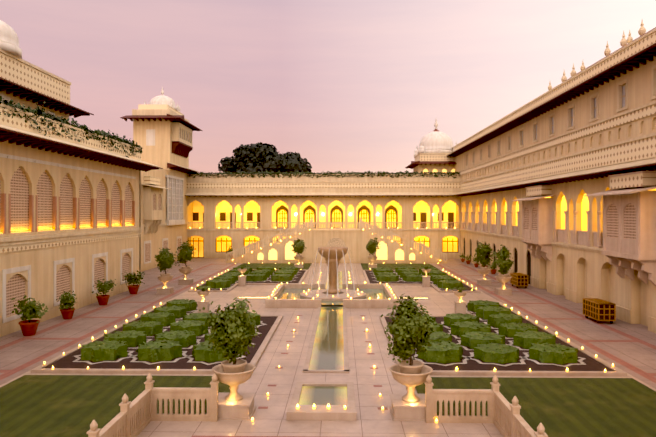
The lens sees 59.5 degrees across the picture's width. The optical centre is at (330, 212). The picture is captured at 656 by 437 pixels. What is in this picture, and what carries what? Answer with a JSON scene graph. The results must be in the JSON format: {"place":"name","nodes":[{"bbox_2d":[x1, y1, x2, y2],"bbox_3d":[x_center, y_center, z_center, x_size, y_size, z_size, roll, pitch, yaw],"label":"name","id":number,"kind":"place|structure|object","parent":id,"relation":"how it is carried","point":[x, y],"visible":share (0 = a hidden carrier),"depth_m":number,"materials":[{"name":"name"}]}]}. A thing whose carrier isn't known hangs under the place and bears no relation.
{"place":"outdoors","nodes":[
{"label":"outdoors","id":0,"kind":"place"},
{"bbox_2d":[184,131,190,142],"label":"window slats","id":1,"kind":"object","parent":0,"point":[188,136],"visible":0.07,"depth_m":84.41,"materials":[{"name":"beige wood"}]},
{"bbox_2d":[29,238,513,365],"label":"potted shrubs","id":2,"kind":"object","parent":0,"point":[236,334],"depth_m":19.23,"materials":[{"name":"green plant"}]},
{"bbox_2d":[137,419,502,436],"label":"terrace floor","id":3,"kind":"structure","parent":0,"point":[374,428],"depth_m":18.11,"materials":[{"name":"stone"}]},
{"bbox_2d":[192,436,327,436],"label":"red terrace inlay","id":4,"kind":"object","parent":3,"relation":"on","point":[259,436],"visible":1,"depth_m":17.46,"materials":[{"name":"stone"}]},
{"bbox_2d":[87,373,547,436],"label":"terrace balustrade","id":5,"kind":"object","parent":3,"relation":"on","point":[137,415],"visible":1,"depth_m":18.59,"materials":[{"name":"stone"}]},
{"bbox_2d":[193,200,455,227],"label":"arched wall","id":6,"kind":"structure","parent":0,"point":[419,207],"depth_m":89.89,"materials":[{"name":"yellow paint"}]},
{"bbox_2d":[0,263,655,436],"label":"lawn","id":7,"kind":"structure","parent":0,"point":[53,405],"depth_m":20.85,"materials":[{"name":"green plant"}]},
{"bbox_2d":[0,258,655,388],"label":"courtyard paving","id":8,"kind":"structure","parent":0,"point":[642,357],"depth_m":35.60,"materials":[{"name":"beige stone"}]},
{"bbox_2d":[0,90,192,336],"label":"wing wall","id":9,"kind":"structure","parent":8,"relation":"on","point":[40,261],"depth_m":42.69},
{"bbox_2d":[0,77,93,114],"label":"roof eave","id":10,"kind":"object","parent":9,"relation":"attached to","point":[13,83],"visible":0.6,"depth_m":39.78,"materials":[{"name":"beige stone"}]},
{"bbox_2d":[0,225,133,233],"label":"strip light","id":11,"kind":"object","parent":9,"relation":"attached to","point":[63,229],"visible":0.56,"depth_m":39.10,"materials":[{"name":"yellow"}]},
{"bbox_2d":[1,193,134,233],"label":"pilasters","id":12,"kind":"object","parent":9,"relation":"attached to","point":[3,213],"visible":0.75,"depth_m":37.97,"materials":[{"name":"beige stone"}]},
{"bbox_2d":[0,127,162,168],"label":"roof eave","id":13,"kind":"object","parent":9,"relation":"attached to","point":[4,129],"visible":0.5,"depth_m":35.86,"materials":[{"name":"beige stone"}]},
{"bbox_2d":[0,20,180,111],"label":"wing domes","id":14,"kind":"structure","parent":9,"relation":"on","point":[9,41],"depth_m":38.33,"materials":[{"name":"white stone"}]},
{"bbox_2d":[0,167,180,316],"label":"lattice screens","id":15,"kind":"object","parent":9,"relation":"attached to","point":[19,193],"visible":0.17,"depth_m":39.26,"materials":[{"name":"beige stone"}]},
{"bbox_2d":[0,94,181,322],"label":"window frames","id":16,"kind":"structure","parent":9,"relation":"attached to","point":[150,137],"depth_m":39.78,"materials":[{"name":"beige stone"}]},
{"bbox_2d":[0,52,183,252],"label":"parapet","id":17,"kind":"structure","parent":9,"relation":"attached to","point":[20,73],"depth_m":40.80,"materials":[{"name":"beige stone"}]},
{"bbox_2d":[0,49,198,246],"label":"wing trim","id":18,"kind":"structure","parent":9,"relation":"attached to","point":[152,219],"depth_m":46.45,"materials":[{"name":"beige stone"}]},
{"bbox_2d":[0,79,199,173],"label":"eave underside","id":19,"kind":"object","parent":9,"relation":"attached to","point":[179,148],"visible":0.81,"depth_m":41.37,"materials":[{"name":"brown wood"}]},
{"bbox_2d":[121,116,183,120],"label":"tower brackets","id":20,"kind":"object","parent":9,"relation":"attached to","point":[137,119],"visible":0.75,"depth_m":77.45,"materials":[{"name":"brown stone"}]},
{"bbox_2d":[120,114,201,172],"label":"roof eave","id":21,"kind":"object","parent":9,"relation":"attached to","point":[150,116],"visible":0.79,"depth_m":76.98,"materials":[{"name":"beige stone"}]},
{"bbox_2d":[165,175,184,224],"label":"lattice window","id":22,"kind":"structure","parent":9,"relation":"attached to","point":[171,203],"depth_m":79.05,"materials":[{"name":"beige stone"}]},
{"bbox_2d":[176,179,177,219],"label":"wing bay glass","id":23,"kind":"object","parent":22,"relation":"in","point":[177,199],"visible":0.21,"depth_m":81.19,"materials":[{"name":"grey glass"}]},
{"bbox_2d":[0,96,459,177],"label":"climbing plants","id":24,"kind":"object","parent":9,"relation":"on","point":[40,112],"visible":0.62,"depth_m":48.58,"materials":[{"name":"green plant"}]},
{"bbox_2d":[19,255,508,335],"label":"plant pots","id":25,"kind":"object","parent":8,"relation":"on","point":[29,329],"visible":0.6,"depth_m":36.91,"materials":[{"name":"red ceramic"}]},
{"bbox_2d":[11,246,509,322],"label":"potted plants","id":26,"kind":"object","parent":25,"relation":"on","point":[30,310],"visible":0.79,"depth_m":36.81,"materials":[{"name":"green plant"}]},
{"bbox_2d":[0,263,655,419],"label":"marble paths","id":27,"kind":"structure","parent":8,"relation":"on","point":[364,378],"depth_m":28.40,"materials":[{"name":"beige stone"}]},
{"bbox_2d":[298,271,347,404],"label":"channel water","id":28,"kind":"structure","parent":27,"relation":"on","point":[328,350],"depth_m":27.77,"materials":[{"name":"clear liquid"}]},
{"bbox_2d":[43,228,613,422],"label":"candle cups","id":29,"kind":"object","parent":27,"relation":"on","point":[327,407],"visible":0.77,"depth_m":32.06,"materials":[{"name":"beige"}]},
{"bbox_2d":[44,227,613,420],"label":"candle lights","id":30,"kind":"object","parent":29,"relation":"on","point":[328,405],"visible":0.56,"depth_m":29.00,"materials":[{"name":"yellow"}]},
{"bbox_2d":[30,270,626,375],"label":"bed kerbs","id":31,"kind":"structure","parent":27,"relation":"on","point":[265,343],"depth_m":24.80,"materials":[{"name":"stone"}]},
{"bbox_2d":[44,270,613,370],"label":"bed soil","id":32,"kind":"structure","parent":31,"relation":"in","point":[592,364],"depth_m":26.16,"materials":[{"name":"brown soil"}]},
{"bbox_2d":[80,266,577,364],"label":"hedges","id":33,"kind":"object","parent":32,"relation":"on","point":[484,342],"visible":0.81,"depth_m":29.73,"materials":[{"name":"green plant"}]},
{"bbox_2d":[73,271,585,366],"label":"gravel lines","id":34,"kind":"object","parent":32,"relation":"on","point":[415,355],"visible":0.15,"depth_m":26.86,"materials":[{"name":"white gravel"}]},
{"bbox_2d":[239,297,427,298],"bbox_3d":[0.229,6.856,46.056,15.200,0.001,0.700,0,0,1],"label":"step","id":35,"kind":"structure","parent":27,"relation":"on","point":[266,297],"depth_m":46.44,"materials":[{"name":"yellow stone"}]},
{"bbox_2d":[156,264,512,420],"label":"urn pedestals","id":36,"kind":"object","parent":27,"relation":"on","point":[244,408],"visible":0.79,"depth_m":19.32,"materials":[{"name":"stone"}]},
{"bbox_2d":[157,256,511,402],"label":"planter urns","id":37,"kind":"object","parent":36,"relation":"on","point":[410,382],"visible":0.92,"depth_m":19.37,"materials":[{"name":"stone"}]},
{"bbox_2d":[196,265,467,292],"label":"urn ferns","id":38,"kind":"object","parent":37,"relation":"in","point":[206,287],"visible":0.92,"depth_m":38.56,"materials":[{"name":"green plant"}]},
{"bbox_2d":[160,255,508,373],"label":"urn pots","id":39,"kind":"object","parent":37,"relation":"on","point":[404,367],"visible":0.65,"depth_m":19.34,"materials":[{"name":"stone"}]},
{"bbox_2d":[0,264,655,409],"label":"paving border stripes","id":40,"kind":"object","parent":8,"relation":"on","point":[649,376],"visible":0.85,"depth_m":34.02,"materials":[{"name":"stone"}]},
{"bbox_2d":[236,271,429,420],"bbox_3d":[0.170,6.568,42.931,15.440,0.600,48.250,0,0,1],"label":"pool stone","id":41,"kind":"object","parent":8,"relation":"on","point":[324,413],"visible":0.79,"depth_m":41.18,"materials":[{"name":"stone"}]},
{"bbox_2d":[307,251,356,294],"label":"fountain waterfall","id":42,"kind":"object","parent":41,"relation":"on","point":[328,275],"visible":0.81,"depth_m":45.02,"materials":[{"name":"white liquid"}]},
{"bbox_2d":[318,247,347,293],"bbox_3d":[0.229,4.602,46.056,2.440,3.652,2.440,0,0,1],"label":"fountain","id":43,"kind":"object","parent":41,"relation":"on","point":[324,252],"visible":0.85,"depth_m":45.49,"materials":[{"name":"beige stone"}]},
{"bbox_2d":[326,262,339,284],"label":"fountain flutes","id":44,"kind":"object","parent":43,"relation":"attached to","point":[331,278],"visible":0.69,"depth_m":45.76,"materials":[{"name":"beige stone"}]},
{"bbox_2d":[226,217,446,260],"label":"stair balustrade","id":45,"kind":"object","parent":8,"relation":"on","point":[375,229],"visible":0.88,"depth_m":78.12,"materials":[{"name":"beige stone"}]},
{"bbox_2d":[455,57,655,332],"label":"wing wall","id":46,"kind":"structure","parent":8,"relation":"on","point":[575,275],"depth_m":44.33,"materials":[{"name":"beige paint"}]},
{"bbox_2d":[446,20,655,252],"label":"wing trim","id":47,"kind":"structure","parent":46,"relation":"attached to","point":[623,42],"depth_m":43.75,"materials":[{"name":"beige stone"}]},
{"bbox_2d":[447,43,655,194],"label":"wing chajja","id":48,"kind":"object","parent":46,"relation":"attached to","point":[619,64],"visible":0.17,"depth_m":40.42,"materials":[{"name":"beige stone"}]},
{"bbox_2d":[449,47,655,196],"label":"wing brackets","id":49,"kind":"object","parent":46,"relation":"attached to","point":[630,64],"visible":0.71,"depth_m":43.14,"materials":[{"name":"brown wood"}]},
{"bbox_2d":[452,31,655,195],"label":"wing frieze","id":50,"kind":"object","parent":46,"relation":"attached to","point":[644,148],"visible":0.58,"depth_m":42.18,"materials":[{"name":"beige stone"}]},
{"bbox_2d":[461,171,655,285],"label":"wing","id":51,"kind":"structure","parent":46,"relation":"attached to","point":[626,257],"depth_m":36.45,"materials":[{"name":"beige paint"}]},
{"bbox_2d":[499,85,624,152],"bbox_3d":[19.009,-7.407,42.704,0.040,1.650,79.100,0,0,1],"label":"wing glass","id":52,"kind":"object","parent":46,"relation":"in","point":[623,94],"visible":0.02,"depth_m":41.15,"materials":[{"name":"grey glass"}]},
{"bbox_2d":[524,203,635,239],"bbox_3d":[17.720,0.448,42.728,0.040,2.200,20.600,0,0,1],"label":"lattice screen","id":53,"kind":"object","parent":46,"relation":"attached to","point":[629,221],"depth_m":35.31,"materials":[{"name":"beige stone"}]},
{"bbox_2d":[570,27,655,77],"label":"roof parapet","id":54,"kind":"structure","parent":46,"relation":"attached to","point":[618,49],"depth_m":41.28,"materials":[{"name":"beige stone"}]},
{"bbox_2d":[0,0,655,173],"label":"sky","id":55,"kind":"structure","parent":0,"point":[344,86],"materials":[{"name":"pink"}]},
{"bbox_2d":[277,289,388,304],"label":"pool water","id":56,"kind":"structure","parent":0,"point":[370,293],"depth_m":46.83,"materials":[{"name":"grey liquid"}]},
{"bbox_2d":[226,229,446,263],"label":"stair wall","id":57,"kind":"structure","parent":0,"point":[356,242],"depth_m":77.93,"materials":[{"name":"beige paint"}]},
{"bbox_2d":[258,241,414,259],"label":"arched niche","id":58,"kind":"object","parent":57,"relation":"in","point":[381,253],"visible":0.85,"depth_m":77.84,"materials":[{"name":"yellow paint"}]},
{"bbox_2d":[327,238,345,258],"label":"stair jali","id":59,"kind":"object","parent":57,"relation":"in","point":[335,242],"visible":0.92,"depth_m":77.94,"materials":[{"name":"beige stone"}]},
{"bbox_2d":[414,153,449,157],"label":"cornice","id":60,"kind":"structure","parent":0,"point":[431,153],"depth_m":90.57,"materials":[{"name":"beige stone"}]},
{"bbox_2d":[414,119,456,156],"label":"dome tower","id":61,"kind":"structure","parent":0,"point":[436,142],"depth_m":91.45,"materials":[{"name":"white stone"}]},
{"bbox_2d":[510,273,615,323],"bbox_3d":[17.244,6.231,44.687,1.133,1.274,18.808,0,0,1],"label":"crate","id":62,"kind":"object","parent":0,"point":[590,300],"depth_m":36.20,"materials":[{"name":"brown wood"}]},
{"bbox_2d":[471,189,655,230],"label":"wing corridor wall","id":63,"kind":"structure","parent":0,"point":[584,205],"depth_m":54.83,"materials":[{"name":"yellow paint"}]},
{"bbox_3d":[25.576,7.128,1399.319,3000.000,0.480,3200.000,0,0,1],"label":"ground","id":64,"kind":"structure","parent":0,"visible":0},
{"bbox_2d":[218,142,311,173],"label":"tree","id":65,"kind":"object","parent":64,"relation":"on","point":[260,157],"visible":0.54,"depth_m":107.76,"materials":[{"name":"green plant"}]},
{"bbox_2d":[187,196,465,258],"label":"wing wall","id":66,"kind":"structure","parent":64,"relation":"on","point":[407,204],"depth_m":86.35,"materials":[{"name":"beige paint"}]},
{"bbox_2d":[185,195,455,195],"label":"cornice","id":67,"kind":"structure","parent":66,"relation":"attached to","point":[320,195],"depth_m":85.09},
{"bbox_2d":[185,174,460,230],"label":"wing trim","id":68,"kind":"structure","parent":66,"relation":"attached to","point":[380,178],"depth_m":86.19,"materials":[{"name":"beige stone"}]},
{"bbox_2d":[187,182,460,187],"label":"parapet","id":69,"kind":"structure","parent":66,"relation":"attached to","point":[339,185],"depth_m":86.21,"materials":[{"name":"beige stone"}]},
{"bbox_2d":[189,196,458,196],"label":"wing brackets","id":70,"kind":"object","parent":66,"relation":"attached to","point":[317,196],"visible":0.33,"depth_m":86.10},
{"bbox_2d":[191,205,457,257],"bbox_3d":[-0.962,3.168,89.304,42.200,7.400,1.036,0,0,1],"label":"windows","id":71,"kind":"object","parent":66,"relation":"in","point":[452,246],"visible":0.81,"depth_m":89.14,"materials":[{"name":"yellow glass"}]},
{"bbox_2d":[187,222,478,228],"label":"balustrade","id":72,"kind":"object","parent":66,"relation":"attached to","point":[321,225],"visible":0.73,"depth_m":86.43,"materials":[{"name":"beige stone"}]},
{"bbox_2d":[413,164,454,172],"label":"wall","id":73,"kind":"structure","parent":64,"relation":"on","point":[432,167],"depth_m":90.46,"materials":[{"name":"beige paint"}]},
{"bbox_2d":[406,161,453,168],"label":"brackets","id":74,"kind":"object","parent":73,"relation":"attached to","point":[411,166],"visible":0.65,"depth_m":91.54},
{"bbox_2d":[405,161,456,167],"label":"eave","id":75,"kind":"object","parent":73,"relation":"attached to","point":[436,162],"visible":0.64,"depth_m":89.64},
{"bbox_2d":[415,154,454,160],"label":"parapet","id":76,"kind":"structure","parent":73,"relation":"on","point":[431,157],"depth_m":90.66,"materials":[{"name":"beige paint"}]},
{"bbox_2d":[423,169,454,172],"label":"windows","id":77,"kind":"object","parent":73,"relation":"in","point":[435,170],"visible":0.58,"depth_m":90.42,"materials":[{"name":"yellow glass"}]}
]}

